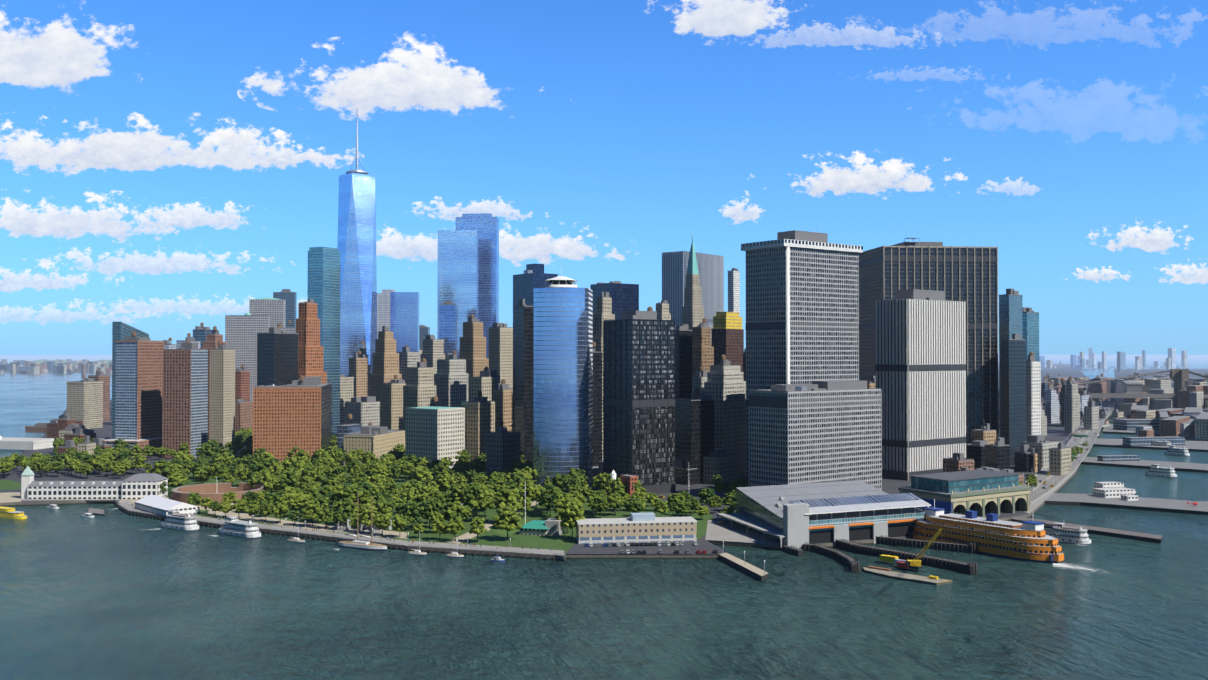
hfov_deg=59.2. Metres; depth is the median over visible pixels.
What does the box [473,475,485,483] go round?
tree
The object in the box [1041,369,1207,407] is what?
brooklyn bridge
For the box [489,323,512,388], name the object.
skyscraper
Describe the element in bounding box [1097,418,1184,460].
pier sheds
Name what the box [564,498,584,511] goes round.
tree
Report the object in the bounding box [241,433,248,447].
tree
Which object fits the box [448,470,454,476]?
tree
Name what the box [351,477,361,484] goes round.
tree
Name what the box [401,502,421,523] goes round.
tree
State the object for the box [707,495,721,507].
tree
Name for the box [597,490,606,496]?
tree
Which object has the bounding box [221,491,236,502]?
tree
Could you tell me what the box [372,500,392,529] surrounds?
tree
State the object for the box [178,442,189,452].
tree
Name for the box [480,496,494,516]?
tree
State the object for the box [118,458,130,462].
tree
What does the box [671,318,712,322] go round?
building floors
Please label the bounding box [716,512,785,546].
terminal walkway
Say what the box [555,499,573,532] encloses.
tree
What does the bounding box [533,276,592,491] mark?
seventeen state street
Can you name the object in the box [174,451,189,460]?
tree
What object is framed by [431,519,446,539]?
tree
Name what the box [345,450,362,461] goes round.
tree
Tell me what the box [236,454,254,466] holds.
tree
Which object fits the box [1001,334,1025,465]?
skyscraper
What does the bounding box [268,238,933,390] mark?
roof plant
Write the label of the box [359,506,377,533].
tree
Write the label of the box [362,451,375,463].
tree
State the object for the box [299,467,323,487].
tree
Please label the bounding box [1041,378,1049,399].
building fin
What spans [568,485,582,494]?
tree
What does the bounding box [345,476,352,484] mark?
tree
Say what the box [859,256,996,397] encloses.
mechanical floor bands
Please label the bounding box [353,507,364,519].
tree
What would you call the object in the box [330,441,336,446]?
tree
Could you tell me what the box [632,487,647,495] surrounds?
tree
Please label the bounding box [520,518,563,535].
park restaurant
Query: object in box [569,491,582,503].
tree
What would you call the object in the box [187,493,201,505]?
tree
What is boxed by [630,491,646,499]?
tree
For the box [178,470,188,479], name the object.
tree
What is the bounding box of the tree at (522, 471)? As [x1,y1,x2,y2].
[513,469,528,479]
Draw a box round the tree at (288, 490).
[282,486,295,493]
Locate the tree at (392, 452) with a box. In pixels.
[388,450,397,455]
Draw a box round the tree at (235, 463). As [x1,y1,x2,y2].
[232,458,242,467]
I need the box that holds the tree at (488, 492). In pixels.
[476,484,495,511]
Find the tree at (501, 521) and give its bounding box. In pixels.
[491,506,522,539]
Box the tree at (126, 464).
[117,460,130,475]
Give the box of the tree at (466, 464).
[461,461,470,475]
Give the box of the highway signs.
[1071,420,1101,456]
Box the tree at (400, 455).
[395,451,404,459]
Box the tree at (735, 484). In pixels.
[729,480,739,488]
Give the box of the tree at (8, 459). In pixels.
[0,456,13,476]
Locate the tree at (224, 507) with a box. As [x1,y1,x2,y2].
[218,501,231,517]
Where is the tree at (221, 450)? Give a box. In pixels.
[212,446,232,460]
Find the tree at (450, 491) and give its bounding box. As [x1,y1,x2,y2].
[448,484,458,501]
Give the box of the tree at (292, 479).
[278,471,299,490]
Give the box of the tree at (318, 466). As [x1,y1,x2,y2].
[304,462,325,481]
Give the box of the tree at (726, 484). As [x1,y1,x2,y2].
[723,482,728,489]
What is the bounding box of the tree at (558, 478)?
[552,473,568,490]
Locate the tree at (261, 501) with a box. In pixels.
[258,500,273,516]
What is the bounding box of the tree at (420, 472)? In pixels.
[411,465,432,480]
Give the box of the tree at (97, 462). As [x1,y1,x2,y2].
[91,456,106,474]
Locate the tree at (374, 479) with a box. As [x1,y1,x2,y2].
[365,475,383,485]
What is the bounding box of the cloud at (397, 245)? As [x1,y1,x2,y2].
[376,226,505,267]
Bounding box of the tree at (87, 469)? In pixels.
[80,464,93,478]
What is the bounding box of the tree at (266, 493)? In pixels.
[262,490,269,500]
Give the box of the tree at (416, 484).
[411,481,422,502]
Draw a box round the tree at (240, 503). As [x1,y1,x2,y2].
[230,498,246,512]
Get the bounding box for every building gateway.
[66,378,103,428]
[88,371,109,421]
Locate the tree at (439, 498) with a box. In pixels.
[422,490,444,509]
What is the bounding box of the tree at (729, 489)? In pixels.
[726,486,735,493]
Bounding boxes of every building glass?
[999,289,1022,436]
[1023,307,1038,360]
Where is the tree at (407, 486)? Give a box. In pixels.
[401,483,411,490]
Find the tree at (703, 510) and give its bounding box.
[693,506,709,519]
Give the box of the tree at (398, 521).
[391,514,408,537]
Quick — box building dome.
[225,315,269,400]
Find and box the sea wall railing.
[114,498,564,561]
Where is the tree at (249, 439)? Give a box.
[244,435,252,445]
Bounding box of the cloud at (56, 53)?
[0,11,133,90]
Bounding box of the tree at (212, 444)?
[206,442,218,462]
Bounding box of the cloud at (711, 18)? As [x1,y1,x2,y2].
[646,0,787,36]
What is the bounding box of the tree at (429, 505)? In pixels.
[419,499,441,527]
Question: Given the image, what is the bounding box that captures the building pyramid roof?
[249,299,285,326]
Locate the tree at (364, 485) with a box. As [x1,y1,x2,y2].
[352,482,375,502]
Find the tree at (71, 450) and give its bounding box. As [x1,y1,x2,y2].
[63,447,76,454]
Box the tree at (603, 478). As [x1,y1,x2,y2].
[596,473,610,489]
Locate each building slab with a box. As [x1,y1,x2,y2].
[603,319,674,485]
[675,324,691,398]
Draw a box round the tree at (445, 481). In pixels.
[435,473,455,492]
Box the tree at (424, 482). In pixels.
[420,480,431,485]
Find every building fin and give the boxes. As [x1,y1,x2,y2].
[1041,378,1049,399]
[1041,400,1046,435]
[1043,386,1059,423]
[1058,381,1062,403]
[1061,382,1067,426]
[1064,378,1079,433]
[1080,390,1089,413]
[1084,401,1098,435]
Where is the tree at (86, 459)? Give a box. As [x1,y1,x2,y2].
[82,454,92,464]
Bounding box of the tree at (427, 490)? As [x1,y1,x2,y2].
[416,486,438,502]
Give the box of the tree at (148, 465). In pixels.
[143,463,152,469]
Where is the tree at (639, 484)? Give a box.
[623,478,641,491]
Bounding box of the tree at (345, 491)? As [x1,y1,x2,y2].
[331,485,355,504]
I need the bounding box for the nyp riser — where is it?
[786,246,789,383]
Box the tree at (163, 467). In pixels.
[148,459,174,477]
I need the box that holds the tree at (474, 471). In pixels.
[469,469,477,478]
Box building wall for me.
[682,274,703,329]
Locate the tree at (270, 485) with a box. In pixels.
[263,478,279,491]
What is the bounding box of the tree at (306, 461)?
[298,458,308,468]
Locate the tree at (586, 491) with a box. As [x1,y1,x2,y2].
[581,486,592,499]
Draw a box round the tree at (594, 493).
[587,490,606,512]
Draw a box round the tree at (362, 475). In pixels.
[353,472,367,482]
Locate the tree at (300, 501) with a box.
[281,493,308,510]
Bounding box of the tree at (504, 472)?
[500,469,512,477]
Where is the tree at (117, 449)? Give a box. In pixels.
[111,447,123,457]
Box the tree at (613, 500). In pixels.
[606,493,625,515]
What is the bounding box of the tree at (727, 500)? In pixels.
[722,492,735,506]
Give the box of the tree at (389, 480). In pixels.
[385,477,393,482]
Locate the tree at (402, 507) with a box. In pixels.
[398,503,408,513]
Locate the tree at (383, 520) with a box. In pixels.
[374,514,390,535]
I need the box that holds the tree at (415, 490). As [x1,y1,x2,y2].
[410,485,424,503]
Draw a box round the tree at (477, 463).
[469,458,485,472]
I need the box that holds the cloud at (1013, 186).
[977,177,1038,195]
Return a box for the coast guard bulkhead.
[624,551,717,551]
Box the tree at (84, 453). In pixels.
[81,450,91,462]
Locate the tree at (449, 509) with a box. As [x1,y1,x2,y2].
[441,502,467,520]
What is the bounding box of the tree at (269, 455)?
[260,452,274,465]
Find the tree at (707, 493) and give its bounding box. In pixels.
[698,488,714,506]
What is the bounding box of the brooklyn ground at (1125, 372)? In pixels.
[1114,369,1207,418]
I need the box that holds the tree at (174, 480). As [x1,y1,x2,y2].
[168,473,186,487]
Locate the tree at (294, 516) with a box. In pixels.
[287,510,301,524]
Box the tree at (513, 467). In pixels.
[511,460,520,470]
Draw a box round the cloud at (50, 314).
[0,303,190,324]
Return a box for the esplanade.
[1024,467,1077,513]
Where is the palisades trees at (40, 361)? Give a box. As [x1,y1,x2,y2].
[3,359,111,367]
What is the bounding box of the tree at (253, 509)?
[243,504,259,519]
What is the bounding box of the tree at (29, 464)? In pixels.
[21,461,35,470]
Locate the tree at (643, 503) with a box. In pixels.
[638,498,645,512]
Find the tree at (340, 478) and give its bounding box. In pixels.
[332,475,345,484]
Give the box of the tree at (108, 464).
[99,462,112,471]
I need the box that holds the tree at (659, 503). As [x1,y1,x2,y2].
[652,499,669,513]
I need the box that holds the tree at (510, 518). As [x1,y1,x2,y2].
[503,506,518,519]
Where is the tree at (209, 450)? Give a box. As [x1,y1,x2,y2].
[200,445,214,458]
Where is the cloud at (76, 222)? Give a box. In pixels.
[0,190,179,242]
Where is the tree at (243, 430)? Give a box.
[239,428,246,434]
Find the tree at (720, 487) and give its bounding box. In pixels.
[714,482,725,492]
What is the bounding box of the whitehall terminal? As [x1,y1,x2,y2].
[736,480,930,549]
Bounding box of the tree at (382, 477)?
[377,474,385,483]
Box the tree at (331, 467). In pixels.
[327,462,339,471]
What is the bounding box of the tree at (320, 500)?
[308,495,328,522]
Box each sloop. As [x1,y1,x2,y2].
[287,515,304,542]
[408,532,426,554]
[446,541,463,557]
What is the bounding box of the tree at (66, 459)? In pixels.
[61,455,74,473]
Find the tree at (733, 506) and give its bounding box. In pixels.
[731,497,735,509]
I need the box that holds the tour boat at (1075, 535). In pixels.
[1049,522,1090,544]
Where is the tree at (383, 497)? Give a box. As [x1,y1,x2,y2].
[372,492,395,510]
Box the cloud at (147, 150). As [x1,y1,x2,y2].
[0,112,289,175]
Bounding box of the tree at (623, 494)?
[612,490,628,510]
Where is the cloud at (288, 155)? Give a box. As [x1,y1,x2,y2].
[180,133,364,168]
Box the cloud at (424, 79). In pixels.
[237,33,541,120]
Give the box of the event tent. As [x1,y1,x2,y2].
[135,495,199,516]
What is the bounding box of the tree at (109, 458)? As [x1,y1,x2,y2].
[101,453,113,469]
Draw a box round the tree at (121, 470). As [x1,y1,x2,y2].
[112,465,125,478]
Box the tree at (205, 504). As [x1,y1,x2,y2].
[200,497,211,513]
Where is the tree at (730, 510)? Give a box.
[719,507,733,521]
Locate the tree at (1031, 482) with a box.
[1025,477,1036,486]
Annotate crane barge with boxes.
[863,528,951,585]
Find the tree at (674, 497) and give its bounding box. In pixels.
[667,493,684,510]
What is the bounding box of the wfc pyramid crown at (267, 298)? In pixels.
[258,297,281,299]
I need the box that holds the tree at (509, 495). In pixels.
[494,485,520,509]
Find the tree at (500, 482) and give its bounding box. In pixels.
[492,478,508,491]
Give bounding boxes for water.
[0,354,1207,679]
[1053,544,1091,569]
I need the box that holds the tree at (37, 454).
[31,452,46,461]
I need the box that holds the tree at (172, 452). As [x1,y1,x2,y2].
[167,449,175,455]
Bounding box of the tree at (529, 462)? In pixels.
[526,460,532,466]
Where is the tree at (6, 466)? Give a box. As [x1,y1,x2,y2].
[0,461,11,477]
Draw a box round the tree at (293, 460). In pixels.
[281,455,304,473]
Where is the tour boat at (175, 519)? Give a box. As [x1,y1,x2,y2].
[161,510,198,530]
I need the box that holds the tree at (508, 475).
[504,472,518,481]
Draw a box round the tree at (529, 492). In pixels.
[518,480,538,511]
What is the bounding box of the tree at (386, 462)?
[377,457,391,468]
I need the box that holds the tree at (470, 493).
[461,482,489,516]
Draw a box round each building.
[0,437,53,449]
[10,362,19,371]
[10,364,15,373]
[18,366,27,370]
[24,361,32,366]
[25,423,46,432]
[28,366,39,374]
[47,361,54,371]
[47,419,57,437]
[50,415,82,424]
[53,366,63,373]
[57,440,77,453]
[58,414,75,437]
[59,424,78,440]
[60,365,66,373]
[64,429,95,440]
[73,361,79,370]
[78,435,95,463]
[79,425,93,432]
[81,364,85,374]
[89,364,98,372]
[93,438,110,451]
[97,367,104,373]
[105,368,110,373]
[112,322,148,438]
[115,336,163,439]
[162,342,207,457]
[163,340,175,348]
[176,337,200,348]
[199,331,225,437]
[210,344,234,449]
[235,368,249,400]
[235,399,252,433]
[253,376,331,466]
[273,289,296,326]
[281,327,295,332]
[296,294,326,383]
[307,247,339,438]
[337,424,361,463]
[340,375,353,424]
[344,426,404,465]
[345,396,379,426]
[348,353,367,397]
[359,343,370,395]
[377,289,394,338]
[380,379,405,429]
[390,292,419,351]
[396,347,420,382]
[403,361,435,429]
[405,406,464,471]
[419,325,429,353]
[420,335,444,373]
[434,349,468,406]
[437,230,478,357]
[439,301,457,353]
[456,213,498,357]
[462,396,494,469]
[468,370,499,400]
[493,384,514,431]
[513,264,557,388]
[515,299,533,463]
[576,512,696,543]
[590,283,638,319]
[593,349,601,465]
[593,461,602,479]
[604,311,673,484]
[620,474,637,495]
[675,393,713,483]
[675,459,696,484]
[692,323,713,375]
[692,371,708,392]
[703,448,735,483]
[704,360,745,400]
[712,312,743,371]
[714,393,745,475]
[727,268,739,316]
[743,349,745,380]
[858,242,996,443]
[867,376,875,387]
[898,469,1030,516]
[943,453,973,472]
[966,440,987,469]
[971,423,995,443]
[982,467,998,470]
[984,436,1009,469]
[999,469,1022,484]
[1014,439,1030,472]
[1021,435,1061,471]
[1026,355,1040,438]
[1028,448,1034,471]
[1030,453,1037,471]
[1039,356,1044,369]
[1046,360,1051,368]
[1049,442,1070,475]
[1070,355,1075,368]
[1080,359,1084,368]
[1080,408,1083,424]
[1088,348,1092,365]
[1093,353,1095,363]
[1093,481,1137,500]
[1102,351,1106,369]
[1106,378,1124,402]
[1114,380,1143,401]
[1116,383,1123,409]
[1117,352,1121,371]
[1120,402,1141,416]
[1121,352,1125,365]
[1122,381,1142,392]
[1124,392,1144,402]
[1131,405,1147,418]
[1135,356,1142,368]
[1135,360,1139,369]
[1135,425,1151,436]
[1136,410,1155,418]
[1138,429,1153,436]
[1142,350,1145,366]
[1142,397,1150,409]
[1144,377,1156,392]
[1148,388,1171,409]
[1149,379,1171,393]
[1154,375,1169,377]
[1154,398,1172,409]
[1155,408,1184,417]
[1159,411,1169,429]
[1160,416,1189,436]
[1166,358,1170,369]
[1168,348,1175,368]
[1170,412,1207,416]
[1178,390,1194,408]
[1180,418,1194,436]
[1181,351,1186,366]
[1184,407,1202,417]
[1186,377,1201,385]
[1186,385,1204,391]
[1189,391,1203,408]
[1190,425,1194,434]
[1193,382,1205,384]
[1195,413,1207,439]
[1203,384,1207,408]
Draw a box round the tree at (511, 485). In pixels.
[505,481,519,494]
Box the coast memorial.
[334,516,391,532]
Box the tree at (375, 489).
[355,481,378,496]
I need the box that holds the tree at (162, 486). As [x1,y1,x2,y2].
[160,481,166,490]
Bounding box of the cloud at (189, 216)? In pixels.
[133,201,252,229]
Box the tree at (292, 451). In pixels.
[289,446,297,456]
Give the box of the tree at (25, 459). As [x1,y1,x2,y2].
[20,457,33,465]
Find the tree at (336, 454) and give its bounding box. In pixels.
[329,449,343,462]
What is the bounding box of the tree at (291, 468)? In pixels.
[283,466,297,472]
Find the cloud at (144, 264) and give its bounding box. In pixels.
[39,247,294,276]
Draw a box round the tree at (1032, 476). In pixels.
[1026,474,1036,481]
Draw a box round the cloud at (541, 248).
[499,223,639,266]
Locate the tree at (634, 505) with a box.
[625,498,642,512]
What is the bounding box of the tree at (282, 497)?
[279,493,292,512]
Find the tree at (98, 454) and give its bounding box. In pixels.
[90,453,106,467]
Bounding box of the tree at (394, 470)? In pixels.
[387,464,400,477]
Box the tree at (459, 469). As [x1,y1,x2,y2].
[454,466,466,473]
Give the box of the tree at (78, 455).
[71,451,82,463]
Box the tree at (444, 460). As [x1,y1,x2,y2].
[440,457,453,465]
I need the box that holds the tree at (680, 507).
[673,501,690,516]
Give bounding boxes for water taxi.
[0,507,26,518]
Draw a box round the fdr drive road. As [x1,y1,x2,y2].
[1023,402,1117,503]
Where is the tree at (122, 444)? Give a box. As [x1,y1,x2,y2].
[113,438,129,449]
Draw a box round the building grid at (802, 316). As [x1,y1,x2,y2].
[746,246,858,476]
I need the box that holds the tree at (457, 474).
[453,472,464,483]
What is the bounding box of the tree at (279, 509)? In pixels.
[271,501,288,522]
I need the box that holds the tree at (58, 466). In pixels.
[51,462,63,476]
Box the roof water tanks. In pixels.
[82,307,1161,426]
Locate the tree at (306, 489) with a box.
[294,483,318,498]
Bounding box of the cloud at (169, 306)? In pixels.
[21,296,306,315]
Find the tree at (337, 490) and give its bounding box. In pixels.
[329,485,340,500]
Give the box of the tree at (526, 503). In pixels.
[518,498,531,517]
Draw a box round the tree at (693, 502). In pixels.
[681,495,698,515]
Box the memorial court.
[331,519,381,536]
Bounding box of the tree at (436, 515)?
[429,512,443,522]
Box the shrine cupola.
[611,470,615,479]
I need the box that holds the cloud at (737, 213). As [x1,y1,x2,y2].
[718,190,764,223]
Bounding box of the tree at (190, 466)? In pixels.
[187,462,193,477]
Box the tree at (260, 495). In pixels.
[251,491,265,504]
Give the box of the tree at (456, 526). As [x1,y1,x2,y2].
[445,518,464,540]
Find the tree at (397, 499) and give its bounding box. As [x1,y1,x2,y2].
[392,494,400,512]
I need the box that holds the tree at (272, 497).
[267,493,280,504]
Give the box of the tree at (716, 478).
[710,474,721,483]
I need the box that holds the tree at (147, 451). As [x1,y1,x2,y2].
[142,445,152,460]
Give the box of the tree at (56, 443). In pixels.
[54,440,62,447]
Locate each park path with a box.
[208,509,407,538]
[447,492,565,543]
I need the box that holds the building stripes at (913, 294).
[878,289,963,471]
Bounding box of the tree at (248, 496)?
[241,491,257,505]
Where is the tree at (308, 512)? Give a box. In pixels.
[300,501,323,526]
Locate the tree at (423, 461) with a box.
[418,457,427,465]
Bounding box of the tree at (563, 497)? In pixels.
[551,493,572,511]
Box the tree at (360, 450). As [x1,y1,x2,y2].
[356,449,364,460]
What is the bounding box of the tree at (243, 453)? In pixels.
[239,449,252,458]
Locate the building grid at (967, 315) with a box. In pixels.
[883,246,998,443]
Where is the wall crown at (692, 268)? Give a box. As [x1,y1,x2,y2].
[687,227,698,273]
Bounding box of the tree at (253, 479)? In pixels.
[247,475,263,487]
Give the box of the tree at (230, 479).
[224,476,234,483]
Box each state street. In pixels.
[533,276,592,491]
[591,486,760,533]
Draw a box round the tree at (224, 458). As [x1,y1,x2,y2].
[213,452,231,468]
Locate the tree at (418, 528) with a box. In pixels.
[412,523,424,537]
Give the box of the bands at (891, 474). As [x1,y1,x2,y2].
[875,364,965,480]
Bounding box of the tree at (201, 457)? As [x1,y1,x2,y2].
[196,455,208,461]
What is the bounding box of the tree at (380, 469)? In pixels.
[370,465,387,477]
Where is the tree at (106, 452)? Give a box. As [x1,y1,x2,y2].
[97,449,111,455]
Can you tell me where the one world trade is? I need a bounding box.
[337,108,376,376]
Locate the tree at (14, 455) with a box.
[10,453,21,469]
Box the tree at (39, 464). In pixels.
[33,458,48,477]
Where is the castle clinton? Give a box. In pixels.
[172,482,266,503]
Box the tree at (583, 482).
[580,480,588,492]
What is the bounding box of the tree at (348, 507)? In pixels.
[334,498,356,525]
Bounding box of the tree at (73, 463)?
[69,459,81,475]
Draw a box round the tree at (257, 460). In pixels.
[250,456,266,464]
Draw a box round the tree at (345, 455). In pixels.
[336,448,347,460]
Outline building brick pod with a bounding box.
[102,437,161,457]
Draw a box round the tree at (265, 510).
[258,502,272,515]
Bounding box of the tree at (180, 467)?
[170,463,182,470]
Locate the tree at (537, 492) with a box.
[533,484,543,507]
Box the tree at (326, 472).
[322,464,328,474]
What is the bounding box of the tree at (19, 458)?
[15,455,29,471]
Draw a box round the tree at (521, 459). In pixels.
[520,454,526,462]
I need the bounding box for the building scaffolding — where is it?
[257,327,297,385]
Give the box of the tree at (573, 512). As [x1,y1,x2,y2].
[558,502,584,538]
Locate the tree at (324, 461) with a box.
[316,457,329,467]
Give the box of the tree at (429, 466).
[422,463,432,471]
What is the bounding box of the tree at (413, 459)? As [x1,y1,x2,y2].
[402,454,421,478]
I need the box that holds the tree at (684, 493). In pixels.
[679,490,689,498]
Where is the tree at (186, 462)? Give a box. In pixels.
[182,459,192,468]
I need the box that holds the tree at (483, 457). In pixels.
[478,453,485,471]
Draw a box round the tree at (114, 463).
[110,461,117,470]
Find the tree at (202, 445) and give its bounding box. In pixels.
[195,442,207,455]
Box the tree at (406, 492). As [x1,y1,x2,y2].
[399,489,410,498]
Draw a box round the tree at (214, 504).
[209,500,220,515]
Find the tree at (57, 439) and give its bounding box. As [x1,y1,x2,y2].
[53,437,62,445]
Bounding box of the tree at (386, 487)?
[380,482,399,494]
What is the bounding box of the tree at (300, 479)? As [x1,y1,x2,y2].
[296,474,302,488]
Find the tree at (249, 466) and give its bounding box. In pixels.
[244,464,251,479]
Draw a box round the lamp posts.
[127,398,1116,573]
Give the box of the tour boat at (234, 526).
[219,513,260,538]
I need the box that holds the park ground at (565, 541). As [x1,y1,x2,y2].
[118,453,713,554]
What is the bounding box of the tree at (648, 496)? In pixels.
[646,492,655,506]
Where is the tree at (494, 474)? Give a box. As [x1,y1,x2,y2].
[488,471,503,480]
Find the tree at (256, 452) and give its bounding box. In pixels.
[253,447,267,457]
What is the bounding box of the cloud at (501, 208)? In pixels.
[412,196,547,221]
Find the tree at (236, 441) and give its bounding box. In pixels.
[231,437,243,454]
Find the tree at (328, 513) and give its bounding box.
[316,507,333,528]
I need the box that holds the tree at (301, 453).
[296,449,310,461]
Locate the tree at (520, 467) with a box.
[515,464,525,469]
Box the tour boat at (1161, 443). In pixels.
[1152,440,1171,445]
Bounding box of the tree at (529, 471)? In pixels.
[524,466,537,481]
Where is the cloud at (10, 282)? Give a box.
[0,261,131,291]
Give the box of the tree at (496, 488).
[482,481,498,492]
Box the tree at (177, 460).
[169,457,183,466]
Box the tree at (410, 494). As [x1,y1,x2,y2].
[403,490,416,503]
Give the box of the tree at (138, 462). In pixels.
[131,454,146,472]
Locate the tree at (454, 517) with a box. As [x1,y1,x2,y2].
[448,513,462,521]
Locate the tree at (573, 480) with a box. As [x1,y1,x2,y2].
[562,474,581,491]
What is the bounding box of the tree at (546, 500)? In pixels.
[538,485,561,516]
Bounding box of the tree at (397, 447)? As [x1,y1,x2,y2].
[393,444,403,451]
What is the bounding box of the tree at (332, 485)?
[320,477,343,495]
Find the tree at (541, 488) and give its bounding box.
[537,483,558,513]
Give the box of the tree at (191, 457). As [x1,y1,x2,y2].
[189,454,196,462]
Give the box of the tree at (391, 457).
[380,453,394,462]
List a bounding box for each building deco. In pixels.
[369,326,401,400]
[457,317,488,376]
[593,292,614,459]
[656,300,670,319]
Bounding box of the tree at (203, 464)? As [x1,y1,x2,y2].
[200,462,212,481]
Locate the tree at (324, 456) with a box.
[316,454,330,461]
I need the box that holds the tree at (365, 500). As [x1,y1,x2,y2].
[349,488,373,509]
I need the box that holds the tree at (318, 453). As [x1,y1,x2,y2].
[314,449,328,457]
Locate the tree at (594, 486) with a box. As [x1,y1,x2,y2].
[591,475,600,489]
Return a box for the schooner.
[338,494,395,550]
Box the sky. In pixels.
[0,0,1207,354]
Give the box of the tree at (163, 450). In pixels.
[155,447,165,459]
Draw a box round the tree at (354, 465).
[346,459,361,472]
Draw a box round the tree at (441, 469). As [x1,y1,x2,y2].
[433,462,449,478]
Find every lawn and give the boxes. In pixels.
[0,480,20,489]
[489,520,529,534]
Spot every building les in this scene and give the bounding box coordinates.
[1041,403,1046,415]
[1051,377,1066,382]
[1053,379,1061,392]
[1075,380,1084,385]
[1090,373,1105,402]
[1099,406,1105,422]
[1112,400,1116,411]
[1112,409,1123,417]
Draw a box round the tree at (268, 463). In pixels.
[263,458,279,470]
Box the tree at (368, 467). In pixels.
[360,460,378,476]
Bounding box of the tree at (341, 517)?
[333,510,347,529]
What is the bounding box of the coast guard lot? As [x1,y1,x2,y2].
[567,540,723,553]
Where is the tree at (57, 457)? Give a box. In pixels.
[51,453,62,461]
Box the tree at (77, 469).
[74,464,83,477]
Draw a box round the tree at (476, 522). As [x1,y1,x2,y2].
[468,517,486,541]
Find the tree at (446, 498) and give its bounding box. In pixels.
[444,493,451,502]
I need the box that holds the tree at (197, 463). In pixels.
[192,459,208,471]
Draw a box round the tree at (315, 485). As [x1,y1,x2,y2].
[307,481,320,492]
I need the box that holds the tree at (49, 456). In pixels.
[45,454,51,460]
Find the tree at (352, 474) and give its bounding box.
[349,471,357,477]
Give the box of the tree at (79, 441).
[74,438,83,444]
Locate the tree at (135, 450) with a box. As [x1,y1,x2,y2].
[129,444,141,456]
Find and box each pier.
[0,492,20,502]
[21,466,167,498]
[719,553,768,580]
[1011,516,1161,542]
[1045,493,1207,514]
[1081,457,1207,472]
[1093,438,1207,451]
[1103,424,1159,435]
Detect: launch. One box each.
[47,504,58,508]
[81,513,93,517]
[491,556,504,561]
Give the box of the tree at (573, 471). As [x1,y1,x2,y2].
[566,467,587,480]
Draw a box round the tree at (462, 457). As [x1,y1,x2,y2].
[455,449,470,465]
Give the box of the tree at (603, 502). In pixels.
[592,497,608,517]
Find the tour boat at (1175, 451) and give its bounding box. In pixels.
[1164,445,1189,455]
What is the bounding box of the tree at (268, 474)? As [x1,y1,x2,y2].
[259,470,280,492]
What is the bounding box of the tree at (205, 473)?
[193,466,211,483]
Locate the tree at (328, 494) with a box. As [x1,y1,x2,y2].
[324,491,333,507]
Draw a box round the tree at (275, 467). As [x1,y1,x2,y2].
[270,461,282,473]
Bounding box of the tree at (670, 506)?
[668,502,675,514]
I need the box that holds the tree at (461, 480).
[456,476,467,484]
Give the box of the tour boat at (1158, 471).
[1145,461,1176,477]
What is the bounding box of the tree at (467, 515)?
[460,505,472,524]
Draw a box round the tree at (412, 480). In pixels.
[404,479,422,486]
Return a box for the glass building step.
[193,326,217,347]
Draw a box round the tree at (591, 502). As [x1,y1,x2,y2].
[587,496,600,515]
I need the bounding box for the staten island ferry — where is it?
[907,499,1063,562]
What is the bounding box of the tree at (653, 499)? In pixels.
[649,496,658,506]
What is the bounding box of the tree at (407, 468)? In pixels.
[398,460,414,481]
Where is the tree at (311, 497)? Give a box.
[305,494,312,507]
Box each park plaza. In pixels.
[118,497,200,506]
[200,503,248,510]
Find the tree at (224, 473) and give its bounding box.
[209,462,228,479]
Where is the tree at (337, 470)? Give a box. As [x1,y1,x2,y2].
[331,467,345,478]
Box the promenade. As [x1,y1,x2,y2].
[119,500,563,554]
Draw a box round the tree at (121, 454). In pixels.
[115,451,131,460]
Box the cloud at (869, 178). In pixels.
[750,150,967,198]
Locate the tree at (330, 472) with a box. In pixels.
[327,467,340,476]
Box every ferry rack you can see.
[779,544,802,555]
[803,542,859,572]
[836,538,977,574]
[876,535,977,553]
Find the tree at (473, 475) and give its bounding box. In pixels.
[469,473,478,481]
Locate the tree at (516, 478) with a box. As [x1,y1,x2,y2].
[508,472,526,487]
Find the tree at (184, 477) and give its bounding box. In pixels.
[178,473,188,485]
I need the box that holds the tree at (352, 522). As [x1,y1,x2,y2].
[348,517,360,527]
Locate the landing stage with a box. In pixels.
[88,508,104,515]
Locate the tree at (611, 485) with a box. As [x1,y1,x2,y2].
[604,478,624,493]
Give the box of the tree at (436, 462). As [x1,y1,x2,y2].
[432,459,439,467]
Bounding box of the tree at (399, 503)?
[395,500,411,513]
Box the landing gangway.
[88,502,117,512]
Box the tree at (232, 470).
[224,466,236,482]
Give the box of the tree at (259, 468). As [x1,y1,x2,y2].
[248,464,267,476]
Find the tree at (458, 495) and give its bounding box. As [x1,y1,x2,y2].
[452,483,468,503]
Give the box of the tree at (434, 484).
[428,482,438,489]
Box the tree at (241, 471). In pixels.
[235,467,250,482]
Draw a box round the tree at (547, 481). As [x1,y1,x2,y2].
[543,476,551,483]
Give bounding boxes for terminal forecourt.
[705,520,779,545]

